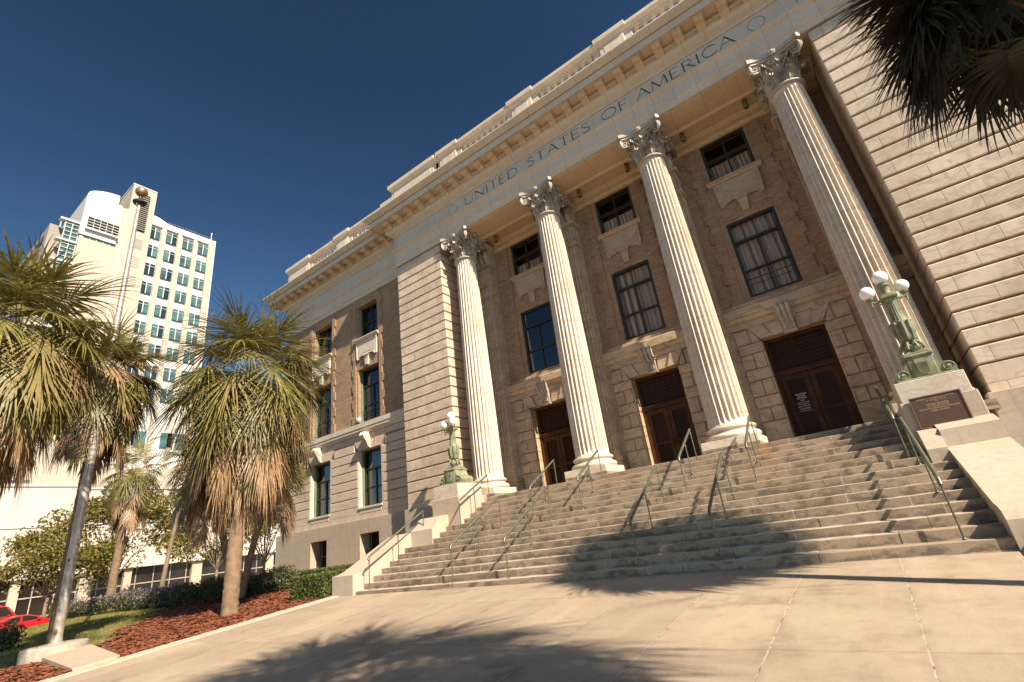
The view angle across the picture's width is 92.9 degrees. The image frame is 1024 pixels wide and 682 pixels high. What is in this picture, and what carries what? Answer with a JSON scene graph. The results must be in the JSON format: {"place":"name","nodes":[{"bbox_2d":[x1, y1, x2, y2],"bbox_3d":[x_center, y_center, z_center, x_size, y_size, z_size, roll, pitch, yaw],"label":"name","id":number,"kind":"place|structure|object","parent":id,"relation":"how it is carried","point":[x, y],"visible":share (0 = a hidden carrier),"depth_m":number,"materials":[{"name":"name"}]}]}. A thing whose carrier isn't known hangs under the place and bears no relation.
{"place":"outdoors","nodes":[
{"label":"outdoors","id":0,"kind":"place"},
{"bbox_2d":[0,596,216,668],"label":"lawn","id":1,"kind":"structure","parent":0,"point":[10,664],"depth_m":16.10,"materials":[{"name":"plant"}]},
{"bbox_2d":[0,620,27,651],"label":"shrub","id":2,"kind":"object","parent":1,"relation":"on","point":[10,638],"visible":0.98,"depth_m":16.26,"materials":[{"name":"green plant"}]},
{"bbox_2d":[66,596,88,618],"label":"shrub","id":3,"kind":"object","parent":1,"relation":"on","point":[77,610],"visible":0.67,"depth_m":25.24,"materials":[{"name":"green plant"}]},
{"bbox_2d":[41,644,119,671],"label":"path slab","id":4,"kind":"structure","parent":1,"relation":"on","point":[80,657],"depth_m":11.17,"materials":[{"name":"concrete"}]},
{"bbox_2d":[16,187,147,665],"bbox_3d":[-13.014,1.347,15.583,1.400,15.530,1.400,-22,-25,31],"label":"flagpole","id":5,"kind":"object","parent":1,"relation":"on","point":[57,644],"visible":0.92,"depth_m":13.80,"materials":[{"name":"metal"}]},
{"bbox_2d":[83,596,103,614],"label":"shrub","id":6,"kind":"object","parent":1,"relation":"on","point":[87,605],"visible":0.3,"depth_m":25.01,"materials":[{"name":"green plant"}]},
{"bbox_2d":[88,593,117,614],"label":"shrub","id":7,"kind":"object","parent":1,"relation":"on","point":[99,604],"visible":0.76,"depth_m":24.63,"materials":[{"name":"green plant"}]},
{"bbox_2d":[39,306,185,643],"bbox_3d":[-13.291,3.741,15.339,4.546,10.712,4.389,-22,-25,31],"label":"palm tree","id":8,"kind":"object","parent":1,"relation":"on","point":[135,391],"visible":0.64,"depth_m":15.47,"materials":[{"name":"green plant"}]},
{"bbox_2d":[105,590,130,610],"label":"shrub","id":9,"kind":"object","parent":1,"relation":"on","point":[111,602],"visible":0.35,"depth_m":24.41,"materials":[{"name":"green plant"}]},
{"bbox_2d":[113,587,145,609],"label":"shrub","id":10,"kind":"object","parent":1,"relation":"on","point":[124,596],"visible":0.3,"depth_m":23.89,"materials":[{"name":"green plant"}]},
{"bbox_2d":[94,435,167,610],"bbox_3d":[-23.631,10.807,30.017,4.026,10.786,4.364,-12,-22,10],"label":"palm tree","id":11,"kind":"object","parent":1,"relation":"on","point":[132,494],"visible":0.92,"depth_m":29.75,"materials":[{"name":"green plant"}]},
{"bbox_2d":[123,589,150,609],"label":"shrub","id":12,"kind":"object","parent":1,"relation":"on","point":[131,596],"visible":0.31,"depth_m":23.43,"materials":[{"name":"green plant"}]},
{"bbox_2d":[131,585,161,609],"bbox_3d":[-17.387,12.293,23.258,1.129,1.047,1.287,-12,-22,11],"label":"shrub","id":13,"kind":"object","parent":1,"relation":"on","point":[140,604],"visible":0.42,"depth_m":22.94,"materials":[{"name":"green plant"}]},
{"bbox_2d":[147,582,177,609],"bbox_3d":[-15.864,11.696,22.345,1.263,1.070,1.475,-22,-25,31],"label":"shrub","id":14,"kind":"object","parent":1,"relation":"on","point":[158,593],"visible":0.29,"depth_m":22.00,"materials":[{"name":"green plant"}]},
{"bbox_2d":[0,586,331,681],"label":"mulch bed","id":15,"kind":"object","parent":1,"relation":"on","point":[15,669],"visible":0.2,"depth_m":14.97,"materials":[{"name":"brown wood"}]},
{"bbox_2d":[0,224,151,505],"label":"palm tree","id":16,"kind":"object","parent":15,"relation":"on","point":[37,385],"visible":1,"depth_m":11.05,"materials":[{"name":"green plant"}]},
{"bbox_2d":[140,585,168,607],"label":"shrub","id":17,"kind":"object","parent":15,"relation":"on","point":[155,589],"visible":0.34,"depth_m":22.55,"materials":[{"name":"green plant"}]},
{"bbox_2d":[159,582,178,607],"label":"shrub","id":18,"kind":"object","parent":15,"relation":"on","point":[166,592],"visible":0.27,"depth_m":21.53,"materials":[{"name":"green plant"}]},
{"bbox_2d":[166,582,189,606],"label":"shrub","id":19,"kind":"object","parent":15,"relation":"on","point":[171,593],"visible":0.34,"depth_m":20.93,"materials":[{"name":"green plant"}]},
{"bbox_2d":[168,581,201,604],"bbox_3d":[-14.158,10.916,21.100,1.494,0.942,1.373,-22,-25,31],"label":"shrub","id":20,"kind":"object","parent":15,"relation":"on","point":[176,593],"visible":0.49,"depth_m":20.82,"materials":[{"name":"green plant"}]},
{"bbox_2d":[176,579,206,604],"bbox_3d":[-13.617,10.836,21.000,1.483,0.919,1.143,4,-25,-28],"label":"shrub","id":21,"kind":"object","parent":15,"relation":"on","point":[194,596],"visible":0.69,"depth_m":20.76,"materials":[{"name":"green plant"}]},
{"bbox_2d":[159,432,227,566],"bbox_3d":[-13.600,7.189,21.088,3.783,8.103,3.729,-22,-25,31],"label":"palm tree","id":22,"kind":"object","parent":15,"relation":"on","point":[196,540],"visible":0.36,"depth_m":20.34,"materials":[{"name":"green plant"}]},
{"bbox_2d":[193,575,221,600],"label":"shrub","id":23,"kind":"object","parent":15,"relation":"on","point":[205,586],"visible":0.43,"depth_m":20.75,"materials":[{"name":"green plant"}]},
{"bbox_2d":[204,575,223,601],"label":"shrub","id":24,"kind":"object","parent":15,"relation":"on","point":[211,592],"visible":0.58,"depth_m":20.38,"materials":[{"name":"green plant"}]},
{"bbox_2d":[129,274,351,615],"bbox_3d":[-9.431,3.419,17.111,7.121,11.326,7.835,-22,-25,31],"label":"palm tree","id":25,"kind":"object","parent":15,"relation":"on","point":[248,434],"visible":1,"depth_m":16.08,"materials":[{"name":"green plant"}]},
{"bbox_2d":[247,573,273,594],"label":"shrub","id":26,"kind":"object","parent":15,"relation":"on","point":[257,586],"visible":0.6,"depth_m":19.91,"materials":[{"name":"green plant"}]},
{"bbox_2d":[255,565,291,591],"bbox_3d":[-9.887,9.789,20.035,1.351,0.990,1.288,-22,-25,31],"label":"shrub","id":27,"kind":"object","parent":15,"relation":"on","point":[266,576],"visible":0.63,"depth_m":19.77,"materials":[{"name":"green plant"}]},
{"bbox_2d":[239,426,323,598],"bbox_3d":[-10.185,6.699,21.169,3.607,8.180,3.732,-22,-25,31],"label":"palm tree","id":28,"kind":"object","parent":15,"relation":"on","point":[289,512],"visible":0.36,"depth_m":20.64,"materials":[{"name":"green plant"}]},
{"bbox_2d":[267,563,297,590],"bbox_3d":[-9.254,9.616,19.858,1.342,1.058,1.282,-22,-25,31],"label":"shrub","id":29,"kind":"object","parent":15,"relation":"on","point":[283,576],"visible":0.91,"depth_m":19.62,"materials":[{"name":"green plant"}]},
{"bbox_2d":[251,563,354,589],"bbox_3d":[-8.999,10.289,21.138,13.384,0.707,1.180,-22,-25,31],"label":"hedge","id":30,"kind":"object","parent":15,"relation":"on","point":[314,570],"visible":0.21,"depth_m":20.00,"materials":[{"name":"green plant"}]},
{"bbox_2d":[289,568,347,600],"bbox_3d":[-5.788,7.963,16.020,1.913,0.826,2.226,-22,-25,31],"label":"hedge","id":31,"kind":"object","parent":15,"relation":"on","point":[312,585],"visible":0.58,"depth_m":15.15,"materials":[{"name":"green plant"}]},
{"bbox_2d":[138,436,194,587],"bbox_3d":[-18.279,9.622,27.334,4.774,9.116,4.722,-22,-25,31],"label":"feather palm","id":32,"kind":"object","parent":1,"relation":"on","point":[166,562],"visible":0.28,"depth_m":26.80,"materials":[{"name":"green plant"}]},
{"bbox_2d":[263,0,1023,570],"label":"courthouse","id":33,"kind":"structure","parent":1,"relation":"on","point":[659,236],"depth_m":17.89,"materials":[{"name":"stone"}]},
{"bbox_2d":[314,462,329,517],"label":"window","id":34,"kind":"structure","parent":33,"relation":"in","point":[321,491],"depth_m":25.95,"materials":[{"name":"blue glass"}]},
{"bbox_2d":[315,386,330,438],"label":"window","id":35,"kind":"structure","parent":33,"relation":"in","point":[318,433],"depth_m":27.41,"materials":[{"name":"glass"}]},
{"bbox_2d":[318,327,331,357],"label":"window","id":36,"kind":"structure","parent":33,"relation":"in","point":[328,332],"depth_m":29.07,"materials":[{"name":"glass"}]},
{"bbox_2d":[361,302,376,336],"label":"window","id":37,"kind":"structure","parent":33,"relation":"in","point":[369,314],"depth_m":26.99,"materials":[{"name":"glass"}]},
{"bbox_2d":[361,365,379,422],"bbox_3d":[-7.177,2.718,25.210,1.680,2.870,0.270,-22,-25,31],"label":"window","id":38,"kind":"structure","parent":33,"relation":"in","point":[370,408],"depth_m":25.41,"materials":[{"name":"glass"}]},
{"bbox_2d":[362,447,381,506],"bbox_3d":[-6.644,6.580,23.687,1.670,2.700,0.270,-22,-25,31],"label":"window","id":39,"kind":"structure","parent":33,"relation":"in","point":[371,459],"depth_m":23.88,"materials":[{"name":"blue glass"}]},
{"bbox_2d":[511,233,542,275],"bbox_3d":[0.765,-3.991,23.037,1.580,1.750,0.260,-22,-25,31],"label":"window","id":40,"kind":"structure","parent":33,"relation":"in","point":[529,264],"depth_m":23.09,"materials":[{"name":"black paint"}]},
{"bbox_2d":[521,301,559,373],"bbox_3d":[1.264,-0.144,21.440,1.580,2.960,0.140,-22,-25,31],"label":"window","id":41,"kind":"structure","parent":33,"relation":"in","point":[537,322],"depth_m":21.44,"materials":[{"name":"blue glass"}]},
{"bbox_2d":[543,434,565,484],"bbox_3d":[1.727,4.955,19.794,0.780,2.160,0.164,-22,-25,31],"label":"door","id":42,"kind":"structure","parent":33,"relation":"in","point":[552,447],"depth_m":19.86,"materials":[{"name":"brown wood"}]},
{"bbox_2d":[559,431,575,471],"bbox_3d":[2.366,4.702,19.386,0.780,2.160,0.164,-22,-25,31],"label":"door","id":43,"kind":"structure","parent":33,"relation":"in","point":[566,442],"depth_m":19.61,"materials":[{"name":"brown wood"}]},
{"bbox_2d":[595,186,636,233],"bbox_3d":[4.444,-5.444,20.689,1.580,1.750,0.262,-22,-25,31],"label":"window","id":44,"kind":"structure","parent":33,"relation":"in","point":[630,215],"depth_m":20.71,"materials":[{"name":"glass"}]},
{"bbox_2d":[612,259,665,339],"bbox_3d":[4.979,-1.582,19.139,1.580,2.960,0.262,-22,-25,31],"label":"window","id":45,"kind":"structure","parent":33,"relation":"in","point":[637,298],"depth_m":19.19,"materials":[{"name":"grey glass"}]},
{"bbox_2d":[646,407,677,463],"bbox_3d":[5.406,3.502,17.446,0.780,2.160,0.164,-22,-25,31],"label":"door","id":46,"kind":"structure","parent":33,"relation":"in","point":[662,435],"depth_m":17.51,"materials":[{"name":"brown wood"}]},
{"bbox_2d":[667,401,701,459],"bbox_3d":[6.045,3.250,17.038,0.780,2.160,0.164,-22,-25,31],"label":"door","id":47,"kind":"structure","parent":33,"relation":"in","point":[679,414],"depth_m":17.13,"materials":[{"name":"brown wood"}]},
{"bbox_2d":[700,127,754,181],"bbox_3d":[8.122,-6.896,18.339,1.580,1.750,0.258,-22,-25,31],"label":"window","id":48,"kind":"structure","parent":33,"relation":"in","point":[745,158],"depth_m":18.35,"materials":[{"name":"paint"}]},
{"bbox_2d":[726,206,801,297],"bbox_3d":[8.632,-3.045,16.756,1.580,2.960,0.344,-22,-25,31],"label":"window","id":49,"kind":"structure","parent":33,"relation":"in","point":[767,263],"depth_m":16.83,"materials":[{"name":"grey glass"}]},
{"bbox_2d":[780,371,828,435],"bbox_3d":[9.085,2.050,15.097,0.780,2.160,0.164,-22,-25,31],"label":"door","id":50,"kind":"structure","parent":33,"relation":"in","point":[807,413],"depth_m":15.15,"materials":[{"name":"brown wood"}]},
{"bbox_2d":[807,363,859,429],"bbox_3d":[9.724,1.797,14.689,0.780,2.160,0.164,-22,-25,31],"label":"door","id":51,"kind":"structure","parent":33,"relation":"in","point":[829,387],"depth_m":14.74,"materials":[{"name":"brown wood"}]},
{"bbox_2d":[0,0,678,456],"label":"sky","id":52,"kind":"structure","parent":0,"point":[271,129],"materials":[{"name":"blue"}]},
{"bbox_2d":[53,551,1023,681],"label":"sidewalk","id":53,"kind":"structure","parent":0,"point":[953,618],"depth_m":6.38,"materials":[{"name":"concrete"}]},
{"bbox_2d":[37,596,338,681],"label":"curb","id":54,"kind":"structure","parent":53,"relation":"on","point":[92,667],"depth_m":11.18,"materials":[{"name":"concrete"}]},
{"bbox_2d":[332,369,1023,596],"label":"front steps","id":55,"kind":"structure","parent":53,"relation":"on","point":[863,492],"depth_m":10.55,"materials":[{"name":"stone"}]},
{"bbox_2d":[367,510,423,589],"bbox_3d":[-3.638,6.564,15.527,0.063,2.136,2.399,-22,-25,31],"label":"handrail","id":56,"kind":"object","parent":55,"relation":"on","point":[391,537],"visible":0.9,"depth_m":15.45,"materials":[{"name":"green metal"}]},
{"bbox_2d":[439,412,473,486],"bbox_3d":[-2.217,4.045,18.449,1.090,2.783,0.800,-22,-25,31],"label":"lamp standard","id":57,"kind":"object","parent":55,"relation":"on","point":[455,473],"visible":0.98,"depth_m":18.15,"materials":[{"name":"green metal"}]},
{"bbox_2d":[458,474,489,528],"bbox_3d":[-1.313,5.572,17.040,0.063,1.800,1.739,-22,-25,31],"label":"handrail","id":58,"kind":"object","parent":55,"relation":"on","point":[471,489],"visible":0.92,"depth_m":17.05,"materials":[{"name":"green metal"}]},
{"bbox_2d":[449,496,502,582],"bbox_3d":[-0.983,5.516,13.832,0.063,2.136,2.399,-22,-25,31],"label":"handrail","id":59,"kind":"object","parent":55,"relation":"on","point":[470,525],"visible":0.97,"depth_m":13.74,"materials":[{"name":"green metal"}]},
{"bbox_2d":[503,486,551,577],"bbox_3d":[0.457,4.948,12.913,0.063,2.136,2.399,-22,-25,31],"label":"handrail","id":60,"kind":"object","parent":55,"relation":"on","point":[523,515],"visible":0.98,"depth_m":12.85,"materials":[{"name":"green metal"}]},
{"bbox_2d":[529,459,557,516],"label":"handrail","id":61,"kind":"object","parent":55,"relation":"on","point":[541,473],"visible":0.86,"depth_m":15.58,"materials":[{"name":"green metal"}]},
{"bbox_2d":[576,449,602,509],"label":"handrail","id":62,"kind":"object","parent":55,"relation":"on","point":[586,465],"visible":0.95,"depth_m":14.65,"materials":[{"name":"green metal"}]},
{"bbox_2d":[629,465,664,566],"bbox_3d":[3.136,3.890,11.203,0.063,2.136,2.399,-22,-25,31],"label":"handrail","id":63,"kind":"object","parent":55,"relation":"on","point":[643,493],"visible":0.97,"depth_m":11.13,"materials":[{"name":"green metal"}]},
{"bbox_2d":[678,428,697,492],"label":"handrail","id":64,"kind":"object","parent":55,"relation":"on","point":[683,444],"visible":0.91,"depth_m":13.12,"materials":[{"name":"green metal"}]},
{"bbox_2d":[707,452,733,559],"bbox_3d":[4.456,3.369,10.360,0.063,2.136,2.399,-22,-25,31],"label":"handrail","id":65,"kind":"object","parent":55,"relation":"on","point":[715,482],"visible":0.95,"depth_m":10.28,"materials":[{"name":"grey metal"}]},
{"bbox_2d":[744,415,759,481],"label":"handrail","id":66,"kind":"object","parent":55,"relation":"on","point":[747,432],"visible":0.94,"depth_m":12.27,"materials":[{"name":"grey metal"}]},
{"bbox_2d":[874,386,910,457],"bbox_3d":[8.420,1.730,10.827,0.063,1.800,1.739,-22,-25,31],"label":"handrail","id":67,"kind":"object","parent":55,"relation":"on","point":[888,410],"visible":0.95,"depth_m":10.71,"materials":[{"name":"grey metal"}]},
{"bbox_2d":[858,271,958,383],"bbox_3d":[9.012,-0.388,11.281,1.090,2.783,0.800,-22,-25,31],"label":"lamp standard","id":68,"kind":"object","parent":55,"relation":"on","point":[918,362],"visible":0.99,"depth_m":11.06,"materials":[{"name":"green metal"}]},
{"bbox_2d":[898,417,966,539],"bbox_3d":[7.295,2.248,8.548,0.063,2.136,2.399,-22,-25,31],"label":"handrail","id":69,"kind":"object","parent":55,"relation":"on","point":[924,457],"visible":0.98,"depth_m":8.37,"materials":[{"name":"grey metal"}]},
{"bbox_2d":[908,388,973,429],"bbox_3d":[8.766,1.398,9.967,0.860,0.650,0.045,-22,-25,31],"label":"plaque","id":70,"kind":"object","parent":55,"relation":"on","point":[930,410],"visible":1,"depth_m":9.96,"materials":[{"name":"brown metal"}]},
{"bbox_2d":[828,0,1023,158],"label":"palm tree","id":71,"kind":"object","parent":53,"relation":"on","point":[943,46],"visible":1,"depth_m":7.13,"materials":[{"name":"green plant"}]},
{"label":"ground","id":72,"kind":"structure","parent":0,"visible":0},
{"bbox_2d":[2,183,215,486],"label":"office tower","id":73,"kind":"structure","parent":72,"relation":"on","point":[171,266],"depth_m":88.99,"materials":[{"name":"concrete"}]},
{"bbox_2d":[7,431,183,482],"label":"podium window","id":74,"kind":"structure","parent":73,"relation":"in","point":[162,442],"depth_m":84.33,"materials":[{"name":"teal glass"}]},
{"bbox_2d":[83,216,119,246],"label":"sunshade window","id":75,"kind":"structure","parent":73,"relation":"in","point":[93,224],"depth_m":87.21,"materials":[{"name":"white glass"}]},
{"bbox_2d":[133,320,145,333],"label":"window","id":76,"kind":"structure","parent":73,"relation":"in","point":[138,323],"depth_m":87.44,"materials":[{"name":"teal glass"}]},
{"bbox_2d":[137,300,148,313],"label":"window","id":77,"kind":"structure","parent":73,"relation":"in","point":[143,306],"depth_m":88.87,"materials":[{"name":"teal glass"}]},
{"bbox_2d":[136,196,150,232],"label":"stair window","id":78,"kind":"structure","parent":73,"relation":"in","point":[143,215],"depth_m":93.17,"materials":[{"name":"beige concrete"}]},
{"bbox_2d":[140,281,151,294],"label":"window","id":79,"kind":"structure","parent":73,"relation":"in","point":[144,290],"depth_m":90.34,"materials":[{"name":"teal glass"}]},
{"bbox_2d":[144,262,154,275],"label":"window","id":80,"kind":"structure","parent":73,"relation":"in","point":[149,269],"depth_m":91.79,"materials":[{"name":"teal glass"}]},
{"bbox_2d":[147,244,157,257],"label":"window","id":81,"kind":"structure","parent":73,"relation":"in","point":[152,251],"depth_m":93.27,"materials":[{"name":"teal glass"}]},
{"bbox_2d":[150,227,160,239],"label":"window","id":82,"kind":"structure","parent":73,"relation":"in","point":[155,233],"depth_m":94.76,"materials":[{"name":"teal glass"}]},
{"bbox_2d":[150,324,163,337],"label":"window","id":83,"kind":"structure","parent":73,"relation":"in","point":[158,329],"depth_m":89.53,"materials":[{"name":"teal glass"}]},
{"bbox_2d":[154,304,166,317],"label":"window","id":84,"kind":"structure","parent":73,"relation":"in","point":[160,311],"depth_m":91.01,"materials":[{"name":"teal glass"}]},
{"bbox_2d":[157,285,169,298],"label":"window","id":85,"kind":"structure","parent":73,"relation":"in","point":[163,292],"depth_m":92.45,"materials":[{"name":"teal glass"}]},
{"bbox_2d":[160,267,171,280],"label":"window","id":86,"kind":"structure","parent":73,"relation":"in","point":[165,273],"depth_m":93.91,"materials":[{"name":"teal glass"}]},
{"bbox_2d":[163,250,174,262],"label":"window","id":87,"kind":"structure","parent":73,"relation":"in","point":[168,256],"depth_m":95.42,"materials":[{"name":"teal glass"}]},
{"bbox_2d":[162,368,175,381],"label":"window","id":88,"kind":"structure","parent":73,"relation":"in","point":[166,371],"depth_m":88.74,"materials":[{"name":"teal glass"}]},
{"bbox_2d":[165,232,176,245],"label":"window","id":89,"kind":"structure","parent":73,"relation":"in","point":[171,239],"depth_m":96.88,"materials":[{"name":"teal glass"}]},
{"bbox_2d":[168,328,180,340],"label":"window","id":90,"kind":"structure","parent":73,"relation":"in","point":[172,330],"depth_m":91.74,"materials":[{"name":"teal glass"}]},
{"bbox_2d":[171,309,183,321],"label":"window","id":91,"kind":"structure","parent":73,"relation":"in","point":[176,314],"depth_m":93.21,"materials":[{"name":"teal glass"}]},
{"bbox_2d":[174,290,185,303],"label":"window","id":92,"kind":"structure","parent":73,"relation":"in","point":[179,296],"depth_m":94.66,"materials":[{"name":"teal glass"}]},
{"bbox_2d":[176,272,187,285],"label":"window","id":93,"kind":"structure","parent":73,"relation":"in","point":[182,278],"depth_m":96.15,"materials":[{"name":"teal glass"}]},
{"bbox_2d":[179,255,190,267],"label":"window","id":94,"kind":"structure","parent":73,"relation":"in","point":[184,261],"depth_m":97.61,"materials":[{"name":"teal glass"}]},
{"bbox_2d":[182,238,192,250],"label":"window","id":95,"kind":"structure","parent":73,"relation":"in","point":[187,244],"depth_m":99.10,"materials":[{"name":"teal glass"}]},
{"bbox_2d":[188,313,199,325],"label":"window","id":96,"kind":"structure","parent":73,"relation":"in","point":[191,314],"depth_m":95.38,"materials":[{"name":"teal glass"}]},
{"bbox_2d":[190,295,201,307],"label":"window","id":97,"kind":"structure","parent":73,"relation":"in","point":[195,300],"depth_m":96.88,"materials":[{"name":"teal glass"}]},
{"bbox_2d":[192,277,203,289],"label":"window","id":98,"kind":"structure","parent":73,"relation":"in","point":[198,283],"depth_m":98.38,"materials":[{"name":"teal glass"}]},
{"bbox_2d":[195,260,205,272],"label":"window","id":99,"kind":"structure","parent":73,"relation":"in","point":[200,266],"depth_m":99.83,"materials":[{"name":"teal glass"}]},
{"bbox_2d":[197,244,207,255],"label":"window","id":100,"kind":"structure","parent":73,"relation":"in","point":[202,249],"depth_m":101.33,"materials":[{"name":"teal glass"}]},
{"label":"street","id":101,"kind":"structure","parent":0,"visible":0},
{"bbox_2d":[0,605,16,619],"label":"parked car","id":102,"kind":"object","parent":101,"relation":"on","point":[6,611],"visible":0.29,"depth_m":35.62,"materials":[{"name":"red paint"}]},
{"bbox_2d":[0,614,50,630],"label":"parked car","id":103,"kind":"object","parent":101,"relation":"on","point":[28,620],"visible":0.39,"depth_m":33.89,"materials":[{"name":"red paint"}]},
{"bbox_2d":[0,526,122,616],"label":"street tree","id":104,"kind":"object","parent":101,"relation":"on","point":[35,566],"visible":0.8,"depth_m":37.94,"materials":[{"name":"green plant"}]},
{"bbox_2d":[152,499,277,576],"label":"street tree","id":105,"kind":"object","parent":101,"relation":"on","point":[217,558],"visible":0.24,"depth_m":45.45,"materials":[{"name":"green plant"}]},
{"bbox_2d":[226,508,279,571],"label":"street tree","id":106,"kind":"object","parent":101,"relation":"on","point":[264,559],"visible":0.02,"depth_m":52.29,"materials":[{"name":"brown plant"}]},
{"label":"far pavement","id":107,"kind":"structure","parent":0,"visible":0},
{"bbox_2d":[3,473,188,583],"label":"street tree","id":108,"kind":"object","parent":107,"relation":"on","point":[156,509],"visible":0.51,"depth_m":42.95,"materials":[{"name":"green plant"}]},
{"bbox_2d":[0,483,279,615],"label":"shop building","id":109,"kind":"structure","parent":107,"relation":"on","point":[30,510],"depth_m":51.42,"materials":[{"name":"white concrete"}]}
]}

